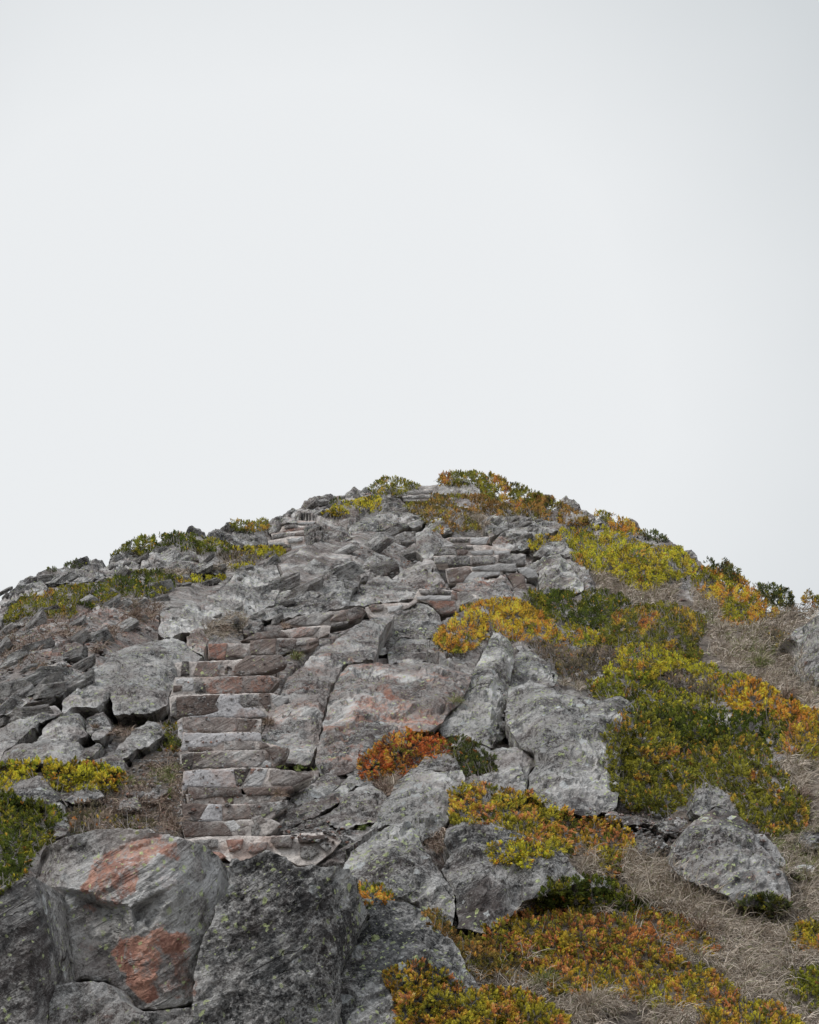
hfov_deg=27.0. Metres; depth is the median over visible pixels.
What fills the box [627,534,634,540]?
rock
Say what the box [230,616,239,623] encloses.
stone
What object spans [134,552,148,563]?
rock
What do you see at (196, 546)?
shrub
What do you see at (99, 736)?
rock
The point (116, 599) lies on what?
rock
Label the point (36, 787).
boulder
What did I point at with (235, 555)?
heath
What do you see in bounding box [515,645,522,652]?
rock
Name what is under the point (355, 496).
rock
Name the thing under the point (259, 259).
sky
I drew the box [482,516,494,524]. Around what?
rock
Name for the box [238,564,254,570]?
rock
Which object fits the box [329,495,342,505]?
shrub
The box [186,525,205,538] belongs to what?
rock
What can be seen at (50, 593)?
shrub
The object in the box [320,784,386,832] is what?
rock
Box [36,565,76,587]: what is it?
rock
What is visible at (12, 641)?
rock
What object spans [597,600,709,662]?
shrub
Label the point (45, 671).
rock
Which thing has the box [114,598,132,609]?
rock
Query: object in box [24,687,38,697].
rock
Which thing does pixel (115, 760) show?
rock
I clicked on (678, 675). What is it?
heath
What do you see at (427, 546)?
rock
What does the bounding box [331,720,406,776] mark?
boulder
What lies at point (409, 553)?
rock
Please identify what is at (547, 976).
grass tuft
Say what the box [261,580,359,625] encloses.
rock
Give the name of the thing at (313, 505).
rock
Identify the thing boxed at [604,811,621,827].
rock
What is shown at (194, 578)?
shrub
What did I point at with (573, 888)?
rock
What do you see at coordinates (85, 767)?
shrub
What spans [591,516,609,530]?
rock
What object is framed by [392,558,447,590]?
rock
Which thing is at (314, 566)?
rock
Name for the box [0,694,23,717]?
rock
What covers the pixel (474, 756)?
shrub
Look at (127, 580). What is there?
shrub
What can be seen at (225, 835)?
stone steps
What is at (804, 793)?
grass tuft
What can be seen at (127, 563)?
rock
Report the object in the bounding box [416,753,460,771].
rock
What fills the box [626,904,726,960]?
shrub
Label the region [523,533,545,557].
shrub
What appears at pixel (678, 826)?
rock
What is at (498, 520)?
rock
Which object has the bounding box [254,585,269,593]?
rock
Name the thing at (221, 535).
rock
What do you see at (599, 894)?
shrub
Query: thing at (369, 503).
shrub
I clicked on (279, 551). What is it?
shrub
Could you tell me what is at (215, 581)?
rock
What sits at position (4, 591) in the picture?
rock
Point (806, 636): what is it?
boulder
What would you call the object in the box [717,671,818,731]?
shrub
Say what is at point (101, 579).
rock
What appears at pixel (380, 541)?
rock
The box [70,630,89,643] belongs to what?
rock
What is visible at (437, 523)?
rock
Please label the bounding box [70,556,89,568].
rock
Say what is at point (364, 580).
rock
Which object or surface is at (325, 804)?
rock
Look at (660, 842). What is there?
stone
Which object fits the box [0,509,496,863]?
dead grass
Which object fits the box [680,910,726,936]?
grass tuft
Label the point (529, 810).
shrub
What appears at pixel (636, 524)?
rock
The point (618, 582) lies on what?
grass tuft
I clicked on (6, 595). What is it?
rock
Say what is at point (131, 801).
rock
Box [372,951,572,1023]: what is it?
shrub
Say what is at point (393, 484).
shrub
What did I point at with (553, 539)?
shrub
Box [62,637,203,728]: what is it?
boulder
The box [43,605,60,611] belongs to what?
rock
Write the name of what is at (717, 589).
shrub
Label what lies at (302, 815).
stone
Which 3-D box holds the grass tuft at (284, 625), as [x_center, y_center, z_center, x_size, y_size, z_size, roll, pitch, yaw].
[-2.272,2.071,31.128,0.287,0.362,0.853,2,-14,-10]
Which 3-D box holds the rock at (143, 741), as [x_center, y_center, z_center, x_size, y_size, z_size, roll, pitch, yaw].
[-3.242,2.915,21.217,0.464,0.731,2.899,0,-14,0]
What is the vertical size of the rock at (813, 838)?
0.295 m
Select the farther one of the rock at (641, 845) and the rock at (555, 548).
the rock at (555, 548)
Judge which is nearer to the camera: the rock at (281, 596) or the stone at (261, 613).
the stone at (261, 613)
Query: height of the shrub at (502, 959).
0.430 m
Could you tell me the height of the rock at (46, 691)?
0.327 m
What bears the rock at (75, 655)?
on the hillside
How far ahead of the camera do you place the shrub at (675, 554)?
42.55 m
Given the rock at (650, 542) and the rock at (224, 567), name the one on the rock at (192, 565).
the rock at (224, 567)
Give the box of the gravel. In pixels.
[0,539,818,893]
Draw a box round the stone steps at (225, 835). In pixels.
[169,598,416,866]
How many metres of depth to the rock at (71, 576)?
35.21 m
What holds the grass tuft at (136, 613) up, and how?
on the hillside
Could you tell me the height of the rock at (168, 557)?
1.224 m
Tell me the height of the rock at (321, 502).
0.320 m
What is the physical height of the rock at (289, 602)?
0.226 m
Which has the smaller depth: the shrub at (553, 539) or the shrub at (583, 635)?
the shrub at (583, 635)
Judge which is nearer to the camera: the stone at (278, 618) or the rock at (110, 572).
the stone at (278, 618)
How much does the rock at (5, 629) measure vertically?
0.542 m
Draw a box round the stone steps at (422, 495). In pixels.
[402,489,432,503]
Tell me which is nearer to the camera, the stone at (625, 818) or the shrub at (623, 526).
the stone at (625, 818)
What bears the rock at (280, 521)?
on the hillside
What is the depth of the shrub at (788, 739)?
21.89 m
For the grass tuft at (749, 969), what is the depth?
12.90 m
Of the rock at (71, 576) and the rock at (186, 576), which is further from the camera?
the rock at (186, 576)
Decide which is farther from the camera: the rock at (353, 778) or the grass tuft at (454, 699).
the grass tuft at (454, 699)
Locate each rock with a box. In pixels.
[0,576,47,629]
[0,586,12,595]
[0,622,19,639]
[0,636,12,654]
[0,649,28,669]
[0,675,71,722]
[0,678,21,698]
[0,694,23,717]
[0,706,64,771]
[0,717,9,726]
[0,739,88,777]
[1,599,16,608]
[1,633,18,652]
[2,592,8,598]
[9,704,53,721]
[11,671,44,694]
[13,682,33,698]
[15,631,40,649]
[18,616,32,627]
[18,662,41,672]
[22,584,36,590]
[22,637,55,651]
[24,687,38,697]
[25,607,47,629]
[27,660,72,675]
[33,681,65,699]
[34,666,68,676]
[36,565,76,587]
[36,672,64,687]
[36,696,56,705]
[37,574,53,581]
[37,713,94,747]
[42,802,74,841]
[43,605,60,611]
[48,575,61,587]
[50,642,82,663]
[62,572,78,581]
[62,646,87,664]
[64,785,107,809]
[65,669,94,695]
[69,595,148,632]
[69,615,85,625]
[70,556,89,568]
[70,559,105,583]
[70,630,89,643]
[71,653,95,670]
[80,594,97,604]
[80,743,106,761]
[86,712,113,743]
[87,627,114,644]
[88,550,139,582]
[91,726,115,748]
[94,642,105,656]
[94,753,128,779]
[95,576,105,582]
[103,594,120,607]
[108,563,118,568]
[109,553,124,563]
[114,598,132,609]
[115,721,169,766]
[116,566,131,578]
[116,617,138,631]
[119,797,143,816]
[122,560,130,566]
[124,789,168,806]
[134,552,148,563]
[138,598,147,603]
[140,542,198,568]
[143,591,157,598]
[147,579,174,592]
[151,546,167,552]
[151,594,170,601]
[158,564,280,642]
[164,560,226,577]
[175,574,191,579]
[177,582,191,586]
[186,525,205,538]
[186,625,209,660]
[194,561,212,576]
[200,577,220,585]
[203,552,214,562]
[207,635,225,646]
[208,529,254,550]
[217,564,226,570]
[220,522,234,532]
[229,526,266,550]
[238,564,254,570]
[243,617,263,638]
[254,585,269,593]
[256,529,267,544]
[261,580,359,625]
[261,615,393,771]
[263,554,280,566]
[265,551,274,558]
[268,516,297,536]
[268,572,299,592]
[274,590,290,606]
[275,780,354,829]
[278,599,294,606]
[283,508,315,518]
[284,576,323,600]
[286,817,341,847]
[290,774,343,804]
[301,494,334,510]
[303,559,329,574]
[304,499,318,509]
[304,524,352,545]
[310,508,325,519]
[317,499,328,505]
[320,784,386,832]
[323,560,350,582]
[323,560,364,580]
[334,543,359,554]
[345,487,377,497]
[346,770,372,788]
[348,511,425,533]
[349,575,416,617]
[352,494,360,498]
[359,558,399,582]
[360,553,399,584]
[363,532,395,553]
[378,491,386,504]
[379,504,389,513]
[379,647,387,658]
[383,602,441,649]
[384,501,392,506]
[384,526,398,535]
[385,497,397,501]
[387,499,404,507]
[387,638,451,663]
[391,488,406,501]
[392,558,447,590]
[393,531,415,547]
[396,507,407,511]
[402,546,416,561]
[416,527,454,561]
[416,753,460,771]
[428,518,452,538]
[438,480,479,497]
[451,575,512,599]
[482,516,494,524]
[484,520,521,545]
[489,513,564,528]
[492,516,502,525]
[492,521,557,555]
[494,525,509,534]
[494,575,510,596]
[509,517,519,522]
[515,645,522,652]
[517,521,531,526]
[519,533,533,539]
[526,554,583,601]
[533,538,574,561]
[559,496,589,514]
[559,850,577,891]
[569,562,594,591]
[589,875,608,893]
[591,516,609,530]
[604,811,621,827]
[619,818,652,830]
[625,518,639,531]
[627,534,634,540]
[635,842,652,855]
[636,534,678,546]
[650,818,687,841]
[653,842,667,854]
[682,550,702,566]
[684,782,733,821]
[755,834,784,866]
[791,864,815,878]
[794,830,818,853]
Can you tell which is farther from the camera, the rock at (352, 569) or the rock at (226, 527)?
the rock at (226, 527)
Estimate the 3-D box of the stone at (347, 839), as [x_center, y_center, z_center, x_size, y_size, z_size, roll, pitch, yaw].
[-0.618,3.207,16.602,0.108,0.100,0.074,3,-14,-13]
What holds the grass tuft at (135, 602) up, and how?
on the hillside
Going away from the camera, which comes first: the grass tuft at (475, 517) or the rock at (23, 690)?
the rock at (23, 690)
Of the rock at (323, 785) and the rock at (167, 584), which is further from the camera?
the rock at (167, 584)
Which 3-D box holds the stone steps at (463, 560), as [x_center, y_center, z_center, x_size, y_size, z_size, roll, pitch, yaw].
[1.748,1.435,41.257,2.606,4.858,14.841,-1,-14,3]
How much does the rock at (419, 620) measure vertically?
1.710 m
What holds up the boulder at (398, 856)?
on the hillside
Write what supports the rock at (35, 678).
on the rock at (60, 697)
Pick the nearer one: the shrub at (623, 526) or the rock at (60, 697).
the rock at (60, 697)
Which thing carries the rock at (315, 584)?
on the rock at (334, 596)
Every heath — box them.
[65,797,114,836]
[106,812,157,829]
[215,549,264,569]
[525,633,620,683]
[661,664,722,702]
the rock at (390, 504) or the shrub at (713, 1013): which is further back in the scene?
the rock at (390, 504)
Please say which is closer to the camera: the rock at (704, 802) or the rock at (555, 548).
the rock at (704, 802)
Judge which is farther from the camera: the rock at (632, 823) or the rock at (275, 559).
the rock at (275, 559)
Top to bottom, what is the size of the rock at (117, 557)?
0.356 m
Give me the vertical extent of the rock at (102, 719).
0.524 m
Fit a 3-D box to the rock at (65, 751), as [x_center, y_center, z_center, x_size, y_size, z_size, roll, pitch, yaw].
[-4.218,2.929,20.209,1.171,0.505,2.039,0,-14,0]
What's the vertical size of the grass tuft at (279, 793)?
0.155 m
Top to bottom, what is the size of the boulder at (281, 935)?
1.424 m
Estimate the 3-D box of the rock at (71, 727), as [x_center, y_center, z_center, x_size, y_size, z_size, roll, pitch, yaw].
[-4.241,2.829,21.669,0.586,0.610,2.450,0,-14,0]
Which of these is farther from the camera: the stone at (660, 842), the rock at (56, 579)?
the rock at (56, 579)
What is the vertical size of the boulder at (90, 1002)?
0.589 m
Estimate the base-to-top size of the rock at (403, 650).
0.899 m
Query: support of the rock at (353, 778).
on the hillside
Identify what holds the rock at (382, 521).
on the hillside
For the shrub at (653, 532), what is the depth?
50.29 m
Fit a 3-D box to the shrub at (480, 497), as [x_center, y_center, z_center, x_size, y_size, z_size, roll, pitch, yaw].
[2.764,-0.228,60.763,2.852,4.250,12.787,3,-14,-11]
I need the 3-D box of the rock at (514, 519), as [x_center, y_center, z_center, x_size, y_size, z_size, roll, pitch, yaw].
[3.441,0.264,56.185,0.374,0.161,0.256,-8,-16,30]
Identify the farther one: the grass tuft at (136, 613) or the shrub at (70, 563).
the shrub at (70, 563)
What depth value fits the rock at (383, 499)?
64.26 m
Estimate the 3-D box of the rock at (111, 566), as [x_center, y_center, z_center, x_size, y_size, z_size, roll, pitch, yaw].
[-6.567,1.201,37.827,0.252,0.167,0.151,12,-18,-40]
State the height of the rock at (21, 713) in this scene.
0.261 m
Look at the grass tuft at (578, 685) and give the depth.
25.67 m
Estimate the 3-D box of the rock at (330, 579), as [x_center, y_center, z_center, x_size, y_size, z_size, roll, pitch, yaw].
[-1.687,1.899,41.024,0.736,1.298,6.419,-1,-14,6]
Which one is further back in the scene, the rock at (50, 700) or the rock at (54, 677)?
the rock at (54, 677)
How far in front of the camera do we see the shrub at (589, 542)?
50.68 m
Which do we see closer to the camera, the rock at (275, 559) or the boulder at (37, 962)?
the boulder at (37, 962)
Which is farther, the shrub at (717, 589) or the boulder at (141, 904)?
the shrub at (717, 589)
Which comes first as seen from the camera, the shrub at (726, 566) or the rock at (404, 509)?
the shrub at (726, 566)
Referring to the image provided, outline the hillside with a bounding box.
[0,485,818,1023]
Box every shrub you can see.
[0,753,57,788]
[0,785,68,894]
[1,581,87,628]
[41,755,127,796]
[44,604,78,620]
[46,566,56,575]
[63,557,93,571]
[71,568,177,610]
[110,529,232,560]
[157,736,184,756]
[160,718,179,739]
[173,573,226,587]
[228,517,275,536]
[228,558,255,573]
[229,544,289,563]
[245,521,269,537]
[321,494,383,524]
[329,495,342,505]
[355,726,459,783]
[358,876,402,908]
[367,474,420,497]
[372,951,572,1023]
[399,906,461,948]
[400,498,484,534]
[426,525,444,540]
[429,491,523,521]
[429,595,571,659]
[435,469,560,521]
[443,733,502,779]
[445,779,580,854]
[456,930,533,987]
[480,898,697,985]
[483,836,554,874]
[520,492,592,531]
[520,950,806,1023]
[522,587,632,636]
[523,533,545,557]
[532,869,654,915]
[543,533,565,546]
[547,523,638,561]
[556,620,611,650]
[560,810,635,879]
[571,540,699,591]
[584,669,726,727]
[594,508,642,541]
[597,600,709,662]
[597,709,704,819]
[602,641,725,689]
[623,701,787,759]
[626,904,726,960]
[636,528,668,544]
[687,564,779,631]
[689,729,812,842]
[703,555,743,585]
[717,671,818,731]
[736,882,792,920]
[752,581,795,609]
[761,706,818,761]
[779,960,818,1013]
[787,911,818,952]
[799,588,818,609]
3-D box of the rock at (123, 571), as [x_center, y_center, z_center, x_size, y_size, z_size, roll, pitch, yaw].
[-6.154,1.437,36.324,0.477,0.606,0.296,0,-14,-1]
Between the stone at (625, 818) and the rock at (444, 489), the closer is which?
the stone at (625, 818)
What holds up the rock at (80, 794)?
on the hillside
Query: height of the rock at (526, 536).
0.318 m
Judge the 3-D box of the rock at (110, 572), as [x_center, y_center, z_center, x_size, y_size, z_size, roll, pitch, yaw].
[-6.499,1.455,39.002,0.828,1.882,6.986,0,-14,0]
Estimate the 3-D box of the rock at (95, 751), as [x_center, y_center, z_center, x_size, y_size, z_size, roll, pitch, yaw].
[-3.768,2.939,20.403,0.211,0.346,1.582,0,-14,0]
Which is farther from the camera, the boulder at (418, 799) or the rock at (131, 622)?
the rock at (131, 622)
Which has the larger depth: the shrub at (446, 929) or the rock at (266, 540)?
the rock at (266, 540)
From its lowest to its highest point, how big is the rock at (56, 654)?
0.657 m
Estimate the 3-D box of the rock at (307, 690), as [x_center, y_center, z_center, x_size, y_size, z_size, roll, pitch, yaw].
[-1.037,2.970,27.098,1.224,3.510,13.999,-1,-14,4]
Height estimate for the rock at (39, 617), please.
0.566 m
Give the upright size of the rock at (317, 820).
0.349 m
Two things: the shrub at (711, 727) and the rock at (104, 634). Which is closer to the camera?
the shrub at (711, 727)
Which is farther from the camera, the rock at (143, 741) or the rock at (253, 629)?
the rock at (253, 629)
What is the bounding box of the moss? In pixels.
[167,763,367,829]
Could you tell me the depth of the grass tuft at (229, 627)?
31.08 m
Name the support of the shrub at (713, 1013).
on the hillside
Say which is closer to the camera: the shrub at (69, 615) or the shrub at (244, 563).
the shrub at (69, 615)
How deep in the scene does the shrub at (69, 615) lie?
30.21 m
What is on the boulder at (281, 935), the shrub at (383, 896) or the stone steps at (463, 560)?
the shrub at (383, 896)
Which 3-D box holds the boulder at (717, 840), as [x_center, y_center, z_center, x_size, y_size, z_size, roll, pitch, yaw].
[2.820,3.401,16.577,0.957,1.070,4.601,0,-14,0]
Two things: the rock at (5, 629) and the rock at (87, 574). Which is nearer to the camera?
the rock at (5, 629)
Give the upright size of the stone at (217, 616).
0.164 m
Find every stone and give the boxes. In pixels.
[213,613,221,618]
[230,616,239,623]
[231,602,243,609]
[255,610,265,617]
[271,613,283,624]
[278,818,285,830]
[298,811,307,817]
[341,837,351,846]
[621,815,631,820]
[656,839,663,846]
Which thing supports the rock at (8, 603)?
on the hillside
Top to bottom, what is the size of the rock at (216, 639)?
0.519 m
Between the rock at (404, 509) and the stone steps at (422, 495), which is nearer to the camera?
the rock at (404, 509)
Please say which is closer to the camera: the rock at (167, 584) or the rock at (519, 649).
the rock at (519, 649)
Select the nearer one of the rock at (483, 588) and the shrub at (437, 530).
the rock at (483, 588)
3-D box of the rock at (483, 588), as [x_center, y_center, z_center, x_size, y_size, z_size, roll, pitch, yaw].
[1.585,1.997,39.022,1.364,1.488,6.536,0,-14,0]
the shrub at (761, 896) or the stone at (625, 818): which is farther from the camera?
the stone at (625, 818)
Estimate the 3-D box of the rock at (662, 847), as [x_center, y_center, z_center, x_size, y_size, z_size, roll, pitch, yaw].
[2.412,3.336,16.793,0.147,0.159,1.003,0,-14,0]
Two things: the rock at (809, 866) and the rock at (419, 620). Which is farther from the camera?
the rock at (419, 620)
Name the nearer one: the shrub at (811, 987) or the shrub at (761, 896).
the shrub at (811, 987)
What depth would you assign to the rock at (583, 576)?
39.43 m
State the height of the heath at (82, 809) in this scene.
0.681 m
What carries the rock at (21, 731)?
on the hillside
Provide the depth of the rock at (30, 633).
28.04 m
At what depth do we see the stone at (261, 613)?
33.34 m
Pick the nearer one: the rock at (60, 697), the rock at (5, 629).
the rock at (60, 697)
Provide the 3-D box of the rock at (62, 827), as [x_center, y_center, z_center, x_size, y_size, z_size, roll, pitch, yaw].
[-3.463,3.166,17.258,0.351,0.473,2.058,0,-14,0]
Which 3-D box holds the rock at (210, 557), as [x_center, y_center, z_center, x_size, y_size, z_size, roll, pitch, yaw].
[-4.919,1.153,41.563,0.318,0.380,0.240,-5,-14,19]
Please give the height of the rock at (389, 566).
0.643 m
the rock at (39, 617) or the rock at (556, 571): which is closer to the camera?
the rock at (39, 617)
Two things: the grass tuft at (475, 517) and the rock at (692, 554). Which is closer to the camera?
the rock at (692, 554)
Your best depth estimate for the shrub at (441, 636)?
31.63 m
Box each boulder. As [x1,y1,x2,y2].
[0,775,65,814]
[0,876,80,1023]
[36,828,229,1010]
[47,981,192,1023]
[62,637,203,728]
[192,850,369,1023]
[315,662,471,777]
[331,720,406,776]
[340,897,481,1023]
[343,820,454,927]
[368,768,466,845]
[437,632,514,749]
[441,819,583,936]
[477,747,534,805]
[504,680,634,823]
[509,651,557,687]
[667,807,790,914]
[777,615,818,687]
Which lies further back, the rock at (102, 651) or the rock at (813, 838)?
the rock at (102, 651)
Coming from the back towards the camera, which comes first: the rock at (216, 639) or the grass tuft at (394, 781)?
the rock at (216, 639)
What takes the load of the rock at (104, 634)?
on the hillside
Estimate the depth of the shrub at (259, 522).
50.99 m
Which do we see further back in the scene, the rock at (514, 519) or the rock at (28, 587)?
the rock at (514, 519)
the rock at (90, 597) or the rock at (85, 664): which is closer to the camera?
the rock at (85, 664)
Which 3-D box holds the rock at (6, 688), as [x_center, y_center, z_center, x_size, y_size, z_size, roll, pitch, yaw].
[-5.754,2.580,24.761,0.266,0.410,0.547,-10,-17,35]
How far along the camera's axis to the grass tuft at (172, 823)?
17.00 m
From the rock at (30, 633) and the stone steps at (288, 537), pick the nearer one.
the rock at (30, 633)
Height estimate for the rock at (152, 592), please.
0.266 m
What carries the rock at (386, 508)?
on the rock at (382, 521)
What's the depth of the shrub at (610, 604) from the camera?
35.76 m
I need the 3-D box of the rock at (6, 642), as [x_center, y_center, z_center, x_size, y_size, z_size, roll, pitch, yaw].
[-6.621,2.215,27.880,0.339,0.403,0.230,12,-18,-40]
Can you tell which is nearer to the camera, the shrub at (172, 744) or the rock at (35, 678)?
the shrub at (172, 744)
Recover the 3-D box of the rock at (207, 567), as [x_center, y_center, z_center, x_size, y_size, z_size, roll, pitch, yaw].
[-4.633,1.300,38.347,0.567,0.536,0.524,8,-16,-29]
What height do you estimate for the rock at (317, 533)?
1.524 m
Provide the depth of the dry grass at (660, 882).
14.80 m
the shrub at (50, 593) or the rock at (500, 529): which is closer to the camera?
the shrub at (50, 593)
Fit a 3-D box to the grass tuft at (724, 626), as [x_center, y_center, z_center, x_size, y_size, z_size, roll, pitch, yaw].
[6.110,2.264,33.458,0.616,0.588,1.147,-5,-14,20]
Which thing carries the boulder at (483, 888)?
on the hillside
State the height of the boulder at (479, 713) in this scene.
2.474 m
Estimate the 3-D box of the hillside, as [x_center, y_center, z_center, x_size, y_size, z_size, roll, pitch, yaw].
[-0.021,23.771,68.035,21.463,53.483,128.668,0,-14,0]
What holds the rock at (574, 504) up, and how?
on the hillside
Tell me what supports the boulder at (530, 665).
on the hillside
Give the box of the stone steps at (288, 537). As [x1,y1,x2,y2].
[268,521,315,552]
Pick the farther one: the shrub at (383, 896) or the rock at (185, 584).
the rock at (185, 584)
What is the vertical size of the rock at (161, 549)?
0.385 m
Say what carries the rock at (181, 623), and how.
on the hillside
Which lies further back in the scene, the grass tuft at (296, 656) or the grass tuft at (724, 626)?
the grass tuft at (724, 626)
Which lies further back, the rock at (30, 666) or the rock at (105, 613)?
the rock at (105, 613)
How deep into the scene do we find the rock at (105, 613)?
30.71 m
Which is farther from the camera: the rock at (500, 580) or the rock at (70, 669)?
the rock at (500, 580)
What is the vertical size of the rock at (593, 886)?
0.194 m
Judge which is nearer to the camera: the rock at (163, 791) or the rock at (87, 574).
the rock at (163, 791)
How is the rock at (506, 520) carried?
on the hillside
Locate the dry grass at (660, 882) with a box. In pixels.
[466,561,818,1023]
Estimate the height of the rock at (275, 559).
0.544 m
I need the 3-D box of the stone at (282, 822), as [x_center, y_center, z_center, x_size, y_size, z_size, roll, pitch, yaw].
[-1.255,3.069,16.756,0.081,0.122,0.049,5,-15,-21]
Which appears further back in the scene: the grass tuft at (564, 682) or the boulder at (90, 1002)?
the grass tuft at (564, 682)
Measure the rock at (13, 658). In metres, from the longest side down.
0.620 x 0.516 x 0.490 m
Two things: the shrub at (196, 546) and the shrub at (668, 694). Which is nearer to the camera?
the shrub at (668, 694)
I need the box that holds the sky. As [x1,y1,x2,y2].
[0,0,818,618]
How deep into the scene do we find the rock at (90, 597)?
31.89 m
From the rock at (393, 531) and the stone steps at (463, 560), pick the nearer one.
the stone steps at (463, 560)
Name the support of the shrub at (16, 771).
on the hillside
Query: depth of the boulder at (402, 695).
21.94 m
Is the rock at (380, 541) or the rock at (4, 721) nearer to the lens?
the rock at (4, 721)
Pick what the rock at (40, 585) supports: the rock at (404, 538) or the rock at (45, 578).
the rock at (45, 578)
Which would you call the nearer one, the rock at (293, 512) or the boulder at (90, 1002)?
the boulder at (90, 1002)
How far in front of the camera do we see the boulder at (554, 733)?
19.68 m
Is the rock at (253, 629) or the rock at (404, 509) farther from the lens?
the rock at (404, 509)
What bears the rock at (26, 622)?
on the hillside
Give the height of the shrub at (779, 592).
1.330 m
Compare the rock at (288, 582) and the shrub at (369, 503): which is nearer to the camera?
the rock at (288, 582)
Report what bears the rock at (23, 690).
on the rock at (60, 697)
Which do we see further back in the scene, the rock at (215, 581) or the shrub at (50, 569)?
the rock at (215, 581)
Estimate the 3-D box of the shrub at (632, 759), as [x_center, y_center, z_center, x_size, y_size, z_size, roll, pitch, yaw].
[2.977,2.997,20.574,1.220,1.832,6.575,-3,-14,10]
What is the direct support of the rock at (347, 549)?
on the hillside
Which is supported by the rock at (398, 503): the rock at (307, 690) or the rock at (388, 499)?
the rock at (388, 499)
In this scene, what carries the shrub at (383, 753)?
on the hillside
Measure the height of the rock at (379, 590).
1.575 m
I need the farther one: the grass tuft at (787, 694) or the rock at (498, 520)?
the rock at (498, 520)
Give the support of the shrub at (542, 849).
on the boulder at (483, 888)
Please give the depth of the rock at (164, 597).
33.44 m
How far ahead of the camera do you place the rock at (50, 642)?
26.72 m
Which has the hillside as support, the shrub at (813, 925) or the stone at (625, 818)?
the shrub at (813, 925)
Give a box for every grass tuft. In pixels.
[89,723,99,728]
[121,595,140,607]
[125,608,148,620]
[158,813,182,834]
[217,622,235,631]
[261,715,276,726]
[271,787,288,799]
[280,619,290,628]
[288,647,304,661]
[384,772,403,785]
[442,691,466,705]
[467,511,482,522]
[524,962,569,988]
[557,675,572,686]
[561,981,625,1021]
[568,677,588,693]
[573,849,605,875]
[610,573,630,584]
[623,876,657,908]
[673,879,709,897]
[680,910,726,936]
[710,619,736,633]
[732,950,775,977]
[747,647,777,668]
[753,624,790,652]
[776,682,801,700]
[789,783,816,799]
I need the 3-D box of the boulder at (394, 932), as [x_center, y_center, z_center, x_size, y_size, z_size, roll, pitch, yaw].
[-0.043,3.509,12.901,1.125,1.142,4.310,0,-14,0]
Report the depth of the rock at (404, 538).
51.19 m
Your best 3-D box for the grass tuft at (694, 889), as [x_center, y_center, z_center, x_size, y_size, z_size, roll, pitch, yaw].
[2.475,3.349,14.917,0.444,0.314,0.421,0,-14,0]
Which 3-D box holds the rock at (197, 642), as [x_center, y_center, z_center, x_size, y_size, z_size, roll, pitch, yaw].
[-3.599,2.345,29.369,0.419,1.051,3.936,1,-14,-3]
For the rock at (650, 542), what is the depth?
49.97 m
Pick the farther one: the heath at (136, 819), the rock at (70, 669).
the rock at (70, 669)
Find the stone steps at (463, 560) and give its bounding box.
[414,537,537,620]
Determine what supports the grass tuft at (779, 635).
on the hillside
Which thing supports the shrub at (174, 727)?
on the hillside
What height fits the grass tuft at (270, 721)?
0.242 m
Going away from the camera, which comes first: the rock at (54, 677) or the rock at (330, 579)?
the rock at (54, 677)
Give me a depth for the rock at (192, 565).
38.40 m
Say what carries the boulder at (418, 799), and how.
on the hillside
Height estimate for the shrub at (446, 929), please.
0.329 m
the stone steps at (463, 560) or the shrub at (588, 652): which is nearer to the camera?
the shrub at (588, 652)
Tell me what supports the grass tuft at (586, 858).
on the hillside
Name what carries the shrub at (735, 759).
on the hillside
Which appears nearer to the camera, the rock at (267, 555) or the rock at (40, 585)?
the rock at (40, 585)
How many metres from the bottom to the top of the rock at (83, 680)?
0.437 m
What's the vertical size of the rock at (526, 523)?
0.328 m
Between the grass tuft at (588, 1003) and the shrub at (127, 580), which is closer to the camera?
the grass tuft at (588, 1003)
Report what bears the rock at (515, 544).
on the hillside
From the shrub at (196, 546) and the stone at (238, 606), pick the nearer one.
the stone at (238, 606)
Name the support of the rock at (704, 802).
on the hillside
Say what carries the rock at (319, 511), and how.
on the hillside
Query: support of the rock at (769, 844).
on the hillside
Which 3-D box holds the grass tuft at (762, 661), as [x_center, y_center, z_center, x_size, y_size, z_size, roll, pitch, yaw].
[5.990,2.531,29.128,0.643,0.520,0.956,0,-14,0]
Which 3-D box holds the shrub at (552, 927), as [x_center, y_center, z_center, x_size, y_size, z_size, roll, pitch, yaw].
[1.546,3.393,13.540,1.822,0.697,1.676,-8,-16,29]
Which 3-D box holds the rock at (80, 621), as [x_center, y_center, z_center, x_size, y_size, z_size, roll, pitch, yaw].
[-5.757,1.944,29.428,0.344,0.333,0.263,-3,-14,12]

